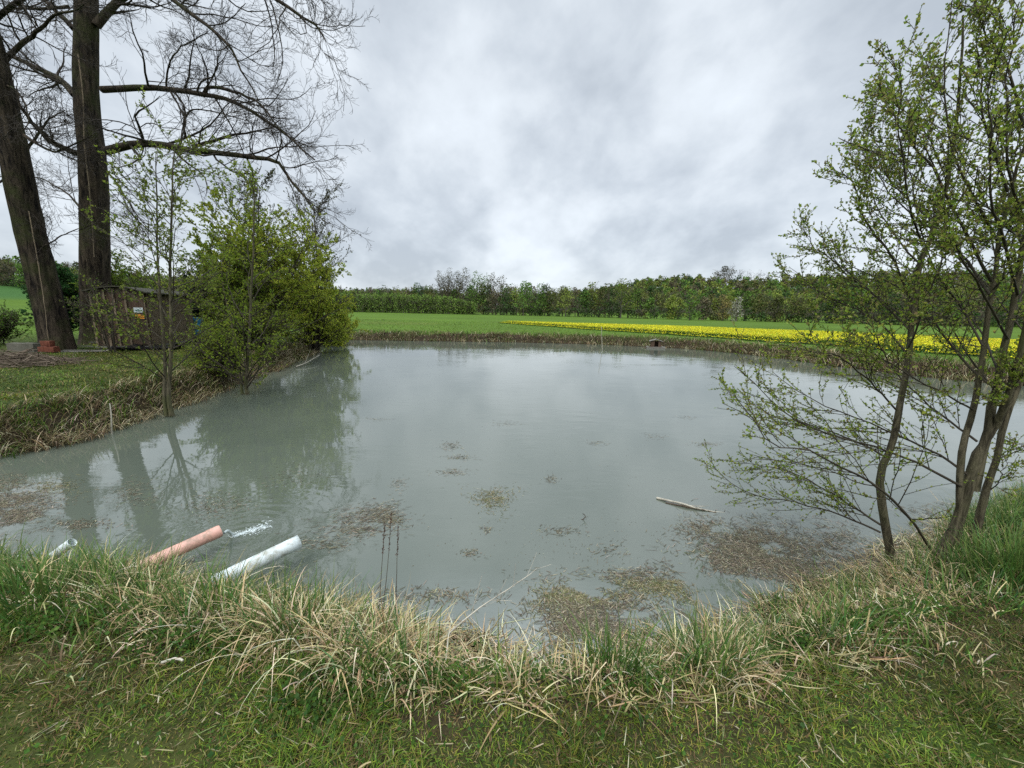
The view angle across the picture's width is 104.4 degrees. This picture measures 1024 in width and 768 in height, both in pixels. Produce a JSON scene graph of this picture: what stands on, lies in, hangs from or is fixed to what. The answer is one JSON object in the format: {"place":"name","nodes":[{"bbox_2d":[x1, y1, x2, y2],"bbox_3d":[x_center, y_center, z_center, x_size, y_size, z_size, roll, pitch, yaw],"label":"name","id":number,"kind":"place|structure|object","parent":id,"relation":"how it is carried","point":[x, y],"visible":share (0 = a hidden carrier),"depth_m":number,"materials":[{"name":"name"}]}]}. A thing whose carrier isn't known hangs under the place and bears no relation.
{"place":"outdoors","nodes":[
{"label":"outdoors","id":0,"kind":"place"},
{"bbox_2d":[0,340,1023,679],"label":"water","id":1,"kind":"structure","parent":0,"point":[358,424],"depth_m":5.33,"materials":[{"name":"grey liquid"}]},
{"bbox_2d":[109,403,112,433],"bbox_3d":[-6.666,0.589,6.599,0.052,0.542,0.056,4,11,16],"label":"marker stick","id":2,"kind":"object","parent":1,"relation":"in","point":[111,418],"visible":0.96,"depth_m":6.58,"materials":[{"name":"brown wood"}]},
{"bbox_2d":[184,323,256,386],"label":"willow bush","id":3,"kind":"object","parent":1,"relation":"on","point":[215,346],"visible":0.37,"depth_m":10.10,"materials":[{"name":"green plant"}]},
{"bbox_2d":[223,520,272,537],"bbox_3d":[-2.557,1.345,3.825,0.360,0.179,0.514,8,12,33],"label":"pipe outflow","id":4,"kind":"object","parent":1,"relation":"on","point":[231,533],"visible":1,"depth_m":3.82,"materials":[{"name":"liquid"}]},
{"bbox_2d":[0,411,1016,662],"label":"floating reed debris","id":5,"kind":"object","parent":1,"relation":"on","point":[740,551],"visible":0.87,"depth_m":3.56,"materials":[{"name":"brown plant"}]},
{"bbox_2d":[656,497,724,512],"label":"floating branch","id":6,"kind":"object","parent":1,"relation":"on","point":[671,501],"visible":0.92,"depth_m":4.54,"materials":[{"name":"brown wood"}]},
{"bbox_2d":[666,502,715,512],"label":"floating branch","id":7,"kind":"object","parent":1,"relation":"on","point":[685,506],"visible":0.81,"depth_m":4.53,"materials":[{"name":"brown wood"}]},
{"bbox_2d":[0,276,1023,767],"bbox_3d":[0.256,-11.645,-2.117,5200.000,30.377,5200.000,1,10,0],"label":"ground","id":8,"kind":"structure","parent":0,"point":[14,298],"depth_m":1.67,"materials":[{"name":"green plant"}]},
{"bbox_2d":[0,299,33,343],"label":"leafy shrub","id":9,"kind":"object","parent":8,"relation":"on","point":[7,326],"visible":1,"depth_m":15.11,"materials":[{"name":"green plant"}]},
{"bbox_2d":[6,342,41,351],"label":"concrete wall","id":10,"kind":"structure","parent":8,"relation":"on","point":[15,347],"depth_m":12.90,"materials":[{"name":"grey concrete"}]},
{"bbox_2d":[37,346,46,351],"bbox_3d":[-15.079,-1.127,12.811,0.255,0.174,0.210,1,10,0],"label":"clay block","id":11,"kind":"object","parent":8,"relation":"on","point":[41,349],"depth_m":12.71,"materials":[{"name":"red brick"}]},
{"bbox_2d":[40,341,54,345],"bbox_3d":[-14.956,-1.301,12.780,0.258,0.183,0.212,-1,11,-11],"label":"clay block","id":12,"kind":"object","parent":11,"relation":"on","point":[47,343],"depth_m":12.70,"materials":[{"name":"red brick"}]},
{"bbox_2d":[0,348,95,367],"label":"brush pile","id":13,"kind":"object","parent":8,"relation":"on","point":[27,359],"visible":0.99,"depth_m":10.25,"materials":[{"name":"brown wood"}]},
{"bbox_2d":[18,262,79,331],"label":"dark shrub","id":14,"kind":"object","parent":8,"relation":"on","point":[67,277],"visible":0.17,"depth_m":16.90,"materials":[{"name":"green plant"}]},
{"bbox_2d":[44,346,60,351],"bbox_3d":[-14.829,-1.123,12.813,0.259,0.180,0.218,0,10,-6],"label":"clay block","id":15,"kind":"object","parent":8,"relation":"on","point":[52,348],"depth_m":12.73,"materials":[{"name":"red brick"}]},
{"bbox_2d":[49,538,76,560],"bbox_3d":[-3.704,1.363,3.269,0.187,0.167,0.072,-2,11,-16],"label":"white drain pipe","id":16,"kind":"object","parent":8,"relation":"on","point":[68,544],"visible":0.6,"depth_m":3.25,"materials":[{"name":"white plastic"}]},
{"bbox_2d":[0,0,142,349],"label":"bare tree","id":17,"kind":"object","parent":8,"relation":"on","point":[18,181],"visible":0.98,"depth_m":12.27,"materials":[{"name":"brown plant"}]},
{"bbox_2d":[28,211,48,339],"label":"climber stem","id":18,"kind":"object","parent":17,"relation":"attached to","point":[39,271],"visible":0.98,"depth_m":12.54,"materials":[{"name":"brown plant"}]},
{"bbox_2d":[0,534,153,640],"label":"sedge tussock","id":19,"kind":"object","parent":8,"relation":"on","point":[38,583],"visible":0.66,"depth_m":2.17,"materials":[{"name":"green plant"}]},
{"bbox_2d":[48,349,108,352],"bbox_3d":[-14.466,-1.114,13.298,1.626,0.091,0.263,-3,9,-18],"label":"plank","id":20,"kind":"object","parent":8,"relation":"on","point":[93,350],"visible":0.61,"depth_m":13.26,"materials":[{"name":"grey wood"}]},
{"bbox_2d":[58,271,150,352],"bbox_3d":[-13.296,-2.226,12.972,1.844,2.831,1.880,1,10,0],"label":"shrub","id":21,"kind":"object","parent":8,"relation":"on","point":[103,331],"visible":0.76,"depth_m":12.88,"materials":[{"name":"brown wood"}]},
{"bbox_2d":[4,545,225,623],"bbox_3d":[-2.279,1.279,2.386,0.994,0.936,0.907,8,12,33],"label":"sedge tussock","id":22,"kind":"object","parent":8,"relation":"on","point":[132,584],"visible":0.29,"depth_m":2.31,"materials":[{"name":"green plant"}]},
{"bbox_2d":[65,248,167,321],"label":"climbing shrub","id":23,"kind":"object","parent":8,"relation":"on","point":[116,279],"visible":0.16,"depth_m":17.18,"materials":[{"name":"green plant"}]},
{"bbox_2d":[81,286,194,348],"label":"garden shed","id":24,"kind":"structure","parent":8,"relation":"on","point":[136,307],"depth_m":14.11,"materials":[{"name":"black wood"}]},
{"bbox_2d":[132,299,148,343],"bbox_3d":[-13.154,-2.203,14.052,0.300,1.600,0.045,-2,11,-18],"label":"door","id":25,"kind":"structure","parent":24,"relation":"in","point":[135,304],"depth_m":14.06,"materials":[{"name":"black wood"}]},
{"bbox_2d":[110,344,182,349],"bbox_3d":[-12.979,-1.349,14.202,1.900,0.185,0.700,-1,11,-14],"label":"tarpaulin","id":26,"kind":"object","parent":8,"relation":"on","point":[137,345],"visible":0.62,"depth_m":13.96,"materials":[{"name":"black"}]},
{"bbox_2d":[80,85,251,415],"bbox_3d":[-6.290,-2.159,7.223,2.089,5.648,2.207,7,12,29],"label":"young alder","id":27,"kind":"object","parent":8,"relation":"on","point":[168,409],"visible":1,"depth_m":7.12,"materials":[{"name":"green plant"}]},
{"bbox_2d":[161,657,183,663],"bbox_3d":[-1.512,1.233,1.768,0.104,0.030,0.017,1,10,0],"label":"fallen stick","id":28,"kind":"object","parent":8,"relation":"on","point":[179,659],"visible":0.81,"depth_m":1.77,"materials":[{"name":"white wood"}]},
{"bbox_2d":[140,525,222,570],"bbox_3d":[-2.751,1.368,3.319,0.108,0.181,0.548,10,13,39],"label":"orange drain pipe","id":29,"kind":"object","parent":8,"relation":"on","point":[208,536],"visible":0.78,"depth_m":3.34,"materials":[{"name":"orange plastic"}]},
{"bbox_2d":[58,543,314,657],"bbox_3d":[-1.647,1.327,2.309,1.052,1.064,1.094,1,10,0],"label":"sedge tussock","id":30,"kind":"object","parent":8,"relation":"on","point":[172,599],"visible":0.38,"depth_m":2.19,"materials":[{"name":"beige plant"}]},
{"bbox_2d":[0,0,378,344],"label":"bare tree","id":31,"kind":"object","parent":8,"relation":"on","point":[90,264],"visible":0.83,"depth_m":13.74,"materials":[{"name":"brown plant"}]},
{"bbox_2d":[77,54,94,256],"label":"climber stem","id":32,"kind":"object","parent":31,"relation":"attached to","point":[84,142],"visible":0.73,"depth_m":14.10,"materials":[{"name":"brown plant"}]},
{"bbox_2d":[177,269,222,334],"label":"holly bush","id":33,"kind":"object","parent":8,"relation":"on","point":[197,311],"visible":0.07,"depth_m":17.94,"materials":[{"name":"green plant"}]},
{"bbox_2d":[193,316,207,339],"bbox_3d":[-14.112,-2.493,17.840,0.500,1.105,0.500,1,10,0],"label":"blue barrel","id":34,"kind":"object","parent":8,"relation":"on","point":[199,322],"visible":0.26,"depth_m":17.65,"materials":[{"name":"plastic"}]},
{"bbox_2d":[172,223,297,351],"bbox_3d":[-9.627,-3.110,13.777,3.167,4.405,3.195,6,11,23],"label":"field maple","id":35,"kind":"object","parent":8,"relation":"on","point":[238,281],"visible":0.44,"depth_m":13.23,"materials":[{"name":"green plant"}]},
{"bbox_2d":[176,160,319,394],"bbox_3d":[-6.312,-2.375,9.395,3.297,5.368,2.847,1,10,0],"label":"young alder","id":36,"kind":"object","parent":8,"relation":"on","point":[231,319],"visible":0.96,"depth_m":9.40,"materials":[{"name":"green plant"}]},
{"bbox_2d":[157,170,352,347],"bbox_3d":[-9.252,-4.628,15.513,5.869,6.814,6.438,1,10,0],"label":"field maple","id":37,"kind":"object","parent":8,"relation":"on","point":[288,281],"visible":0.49,"depth_m":14.96,"materials":[{"name":"green plant"}]},
{"bbox_2d":[210,535,301,585],"bbox_3d":[-1.995,1.396,3.125,0.615,0.201,0.112,-9,14,-44],"label":"white drain pipe","id":38,"kind":"object","parent":8,"relation":"on","point":[286,547],"visible":0.77,"depth_m":3.13,"materials":[{"name":"white plastic"}]},
{"bbox_2d":[204,298,309,359],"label":"willow bush","id":39,"kind":"object","parent":8,"relation":"on","point":[277,326],"visible":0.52,"depth_m":13.44,"materials":[{"name":"green plant"}]},
{"bbox_2d":[228,168,286,300],"bbox_3d":[-10.029,-5.341,15.861,2.188,6.326,2.817,8,12,32],"label":"bare alder","id":40,"kind":"object","parent":8,"relation":"on","point":[265,182],"visible":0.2,"depth_m":15.40,"materials":[{"name":"green plant"}]},
{"bbox_2d":[160,553,393,723],"bbox_3d":[-1.109,1.234,2.030,1.007,0.797,1.080,9,13,37],"label":"sedge tussock","id":41,"kind":"object","parent":8,"relation":"on","point":[270,620],"visible":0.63,"depth_m":1.94,"materials":[{"name":"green plant"}]},
{"bbox_2d":[276,181,358,343],"bbox_3d":[-9.812,-5.966,19.608,4.298,8.311,3.489,-6,13,-34],"label":"bare alder","id":42,"kind":"object","parent":8,"relation":"on","point":[315,231],"visible":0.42,"depth_m":19.52,"materials":[{"name":"green plant"}]},
{"bbox_2d":[274,233,368,351],"bbox_3d":[-9.824,-4.146,19.219,4.757,5.834,4.101,6,11,24],"label":"field maple","id":43,"kind":"object","parent":8,"relation":"on","point":[327,276],"visible":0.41,"depth_m":19.02,"materials":[{"name":"green plant"}]},
{"bbox_2d":[312,309,358,345],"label":"willow bush","id":44,"kind":"object","parent":8,"relation":"on","point":[348,337],"visible":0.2,"depth_m":23.03,"materials":[{"name":"green plant"}]},
{"bbox_2d":[242,576,499,729],"bbox_3d":[-0.609,1.400,1.962,1.193,0.924,1.187,1,10,0],"label":"sedge tussock","id":45,"kind":"object","parent":8,"relation":"on","point":[408,630],"visible":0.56,"depth_m":1.87,"materials":[{"name":"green plant"}]},
{"bbox_2d":[272,290,477,314],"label":"young plantation","id":46,"kind":"object","parent":8,"relation":"on","point":[392,303],"visible":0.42,"depth_m":172.34,"materials":[{"name":"green plant"}]},
{"bbox_2d":[378,523,385,610],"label":"dock stalk","id":47,"kind":"object","parent":8,"relation":"on","point":[382,560],"visible":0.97,"depth_m":2.71,"materials":[{"name":"brown plant"}]},
{"bbox_2d":[383,511,392,607],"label":"dock stalk","id":48,"kind":"object","parent":8,"relation":"on","point":[388,557],"visible":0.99,"depth_m":2.71,"materials":[{"name":"brown plant"}]},
{"bbox_2d":[395,526,398,607],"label":"dock stalk","id":49,"kind":"object","parent":8,"relation":"on","point":[397,554],"visible":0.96,"depth_m":2.70,"materials":[{"name":"brown plant"}]},
{"bbox_2d":[411,282,424,297],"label":"dark green tree","id":50,"kind":"object","parent":8,"relation":"on","point":[418,288],"visible":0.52,"depth_m":183.04,"materials":[{"name":"green plant"}]},
{"bbox_2d":[430,270,448,313],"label":"poplar tree","id":51,"kind":"object","parent":8,"relation":"on","point":[439,283],"visible":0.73,"depth_m":190.52,"materials":[{"name":"green plant"}]},
{"bbox_2d":[441,267,453,313],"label":"poplar tree","id":52,"kind":"object","parent":8,"relation":"on","point":[449,284],"visible":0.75,"depth_m":190.45,"materials":[{"name":"green plant"}]},
{"bbox_2d":[448,271,464,298],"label":"poplar tree","id":53,"kind":"object","parent":8,"relation":"on","point":[458,274],"visible":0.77,"depth_m":190.22,"materials":[{"name":"plant"}]},
{"bbox_2d":[456,267,470,300],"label":"poplar tree","id":54,"kind":"object","parent":8,"relation":"on","point":[462,285],"visible":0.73,"depth_m":189.97,"materials":[{"name":"plant"}]},
{"bbox_2d":[462,270,488,312],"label":"green tree","id":55,"kind":"object","parent":8,"relation":"on","point":[475,284],"visible":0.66,"depth_m":190.53,"materials":[{"name":"green plant"}]},
{"bbox_2d":[476,273,493,312],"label":"green tree","id":56,"kind":"object","parent":8,"relation":"on","point":[485,283],"visible":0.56,"depth_m":191.91,"materials":[{"name":"green plant"}]},
{"bbox_2d":[482,272,500,311],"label":"poplar tree","id":57,"kind":"object","parent":8,"relation":"on","point":[492,280],"visible":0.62,"depth_m":191.12,"materials":[{"name":"green plant"}]},
{"bbox_2d":[442,552,550,639],"bbox_3d":[-0.120,1.389,2.668,0.811,0.304,0.176,-5,12,-30],"label":"dead branch","id":58,"kind":"object","parent":8,"relation":"on","point":[454,628],"visible":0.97,"depth_m":2.63,"materials":[{"name":"brown wood"}]},
{"bbox_2d":[493,275,506,313],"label":"poplar tree","id":59,"kind":"object","parent":8,"relation":"on","point":[500,286],"visible":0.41,"depth_m":191.26,"materials":[{"name":"plant"}]},
{"bbox_2d":[1,499,1020,737],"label":"dead thatch","id":60,"kind":"object","parent":8,"relation":"on","point":[610,678],"visible":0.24,"depth_m":2.01,"materials":[{"name":"beige plant"}]},
{"bbox_2d":[0,474,1023,767],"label":"green sedge","id":61,"kind":"object","parent":8,"relation":"on","point":[1008,512],"visible":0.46,"depth_m":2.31,"materials":[{"name":"green plant"}]},
{"bbox_2d":[0,328,1023,501],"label":"reed fringe","id":62,"kind":"object","parent":8,"relation":"on","point":[298,348],"visible":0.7,"depth_m":9.12,"materials":[{"name":"brown plant"}]},
{"bbox_2d":[0,578,1023,767],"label":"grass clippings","id":63,"kind":"object","parent":8,"relation":"on","point":[837,756],"depth_m":1.56,"materials":[{"name":"green plant"}]},
{"bbox_2d":[0,581,1023,767],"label":"bank weeds","id":64,"kind":"object","parent":8,"relation":"on","point":[50,610],"visible":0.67,"depth_m":1.75,"materials":[{"name":"green plant"}]},
{"bbox_2d":[0,255,1023,326],"bbox_3d":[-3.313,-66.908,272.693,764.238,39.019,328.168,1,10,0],"label":"wood","id":65,"kind":"object","parent":8,"relation":"on","point":[758,295],"visible":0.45,"depth_m":176.91,"materials":[{"name":"green plant"}]},
{"bbox_2d":[512,281,533,315],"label":"round green tree","id":66,"kind":"object","parent":8,"relation":"on","point":[523,295],"visible":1,"depth_m":167.52,"materials":[{"name":"green plant"}]},
{"bbox_2d":[557,287,574,316],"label":"willow tree","id":67,"kind":"object","parent":8,"relation":"on","point":[566,299],"visible":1,"depth_m":162.35,"materials":[{"name":"green plant"}]},
{"bbox_2d":[521,595,690,716],"bbox_3d":[0.410,1.389,1.971,0.870,0.877,0.812,10,14,40],"label":"sedge tussock","id":68,"kind":"object","parent":8,"relation":"on","point":[591,655],"visible":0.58,"depth_m":1.96,"materials":[{"name":"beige plant"}]},
{"bbox_2d":[610,278,638,317],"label":"willow tree","id":69,"kind":"object","parent":8,"relation":"on","point":[620,286],"visible":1,"depth_m":154.47,"materials":[{"name":"green plant"}]},
{"bbox_2d":[676,289,703,319],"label":"green tree","id":70,"kind":"object","parent":8,"relation":"on","point":[687,303],"visible":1,"depth_m":138.03,"materials":[{"name":"green plant"}]},
{"bbox_2d":[614,584,809,735],"bbox_3d":[0.903,1.447,2.006,0.869,0.991,0.946,-7,13,-37],"label":"sedge tussock","id":71,"kind":"object","parent":8,"relation":"on","point":[734,640],"visible":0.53,"depth_m":1.89,"materials":[{"name":"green plant"}]},
{"bbox_2d":[715,294,733,320],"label":"ochre tree","id":72,"kind":"object","parent":8,"relation":"on","point":[723,299],"visible":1,"depth_m":134.99,"materials":[{"name":"green plant"}]},
{"bbox_2d":[712,266,736,284],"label":"oak tree","id":73,"kind":"object","parent":8,"relation":"on","point":[718,274],"visible":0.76,"depth_m":365.51,"materials":[{"name":"plant"}]},
{"bbox_2d":[727,297,743,320],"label":"blossoming tree","id":74,"kind":"object","parent":8,"relation":"on","point":[737,307],"visible":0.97,"depth_m":132.37,"materials":[{"name":"plant"}]},
{"bbox_2d":[499,320,1023,359],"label":"rapeseed crop","id":75,"kind":"object","parent":8,"relation":"on","point":[776,335],"visible":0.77,"depth_m":29.89,"materials":[{"name":"yellow plant"}]},
{"bbox_2d":[692,0,1020,571],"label":"alder tree","id":76,"kind":"object","parent":8,"relation":"on","point":[892,99],"visible":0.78,"depth_m":3.00,"materials":[{"name":"green plant"}]},
{"bbox_2d":[711,0,1023,565],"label":"alder tree","id":77,"kind":"object","parent":8,"relation":"on","point":[969,481],"visible":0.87,"depth_m":2.75,"materials":[{"name":"green plant"}]},
{"bbox_2d":[912,518,1023,591],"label":"sedge tussock","id":78,"kind":"object","parent":8,"relation":"on","point":[1015,555],"visible":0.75,"depth_m":2.64,"materials":[{"name":"green plant"}]},
{"bbox_2d":[930,195,1023,543],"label":"alder tree","id":79,"kind":"object","parent":8,"relation":"on","point":[986,489],"visible":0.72,"depth_m":3.11,"materials":[{"name":"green plant"}]},
{"bbox_2d":[0,0,1023,294],"label":"sky","id":80,"kind":"structure","parent":0,"point":[555,143],"materials":[{"name":"grey"}]},
{"bbox_2d":[644,338,664,348],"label":"duck house","id":81,"kind":"structure","parent":0,"point":[655,344],"depth_m":25.91,"materials":[{"name":"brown wood"}]}
]}

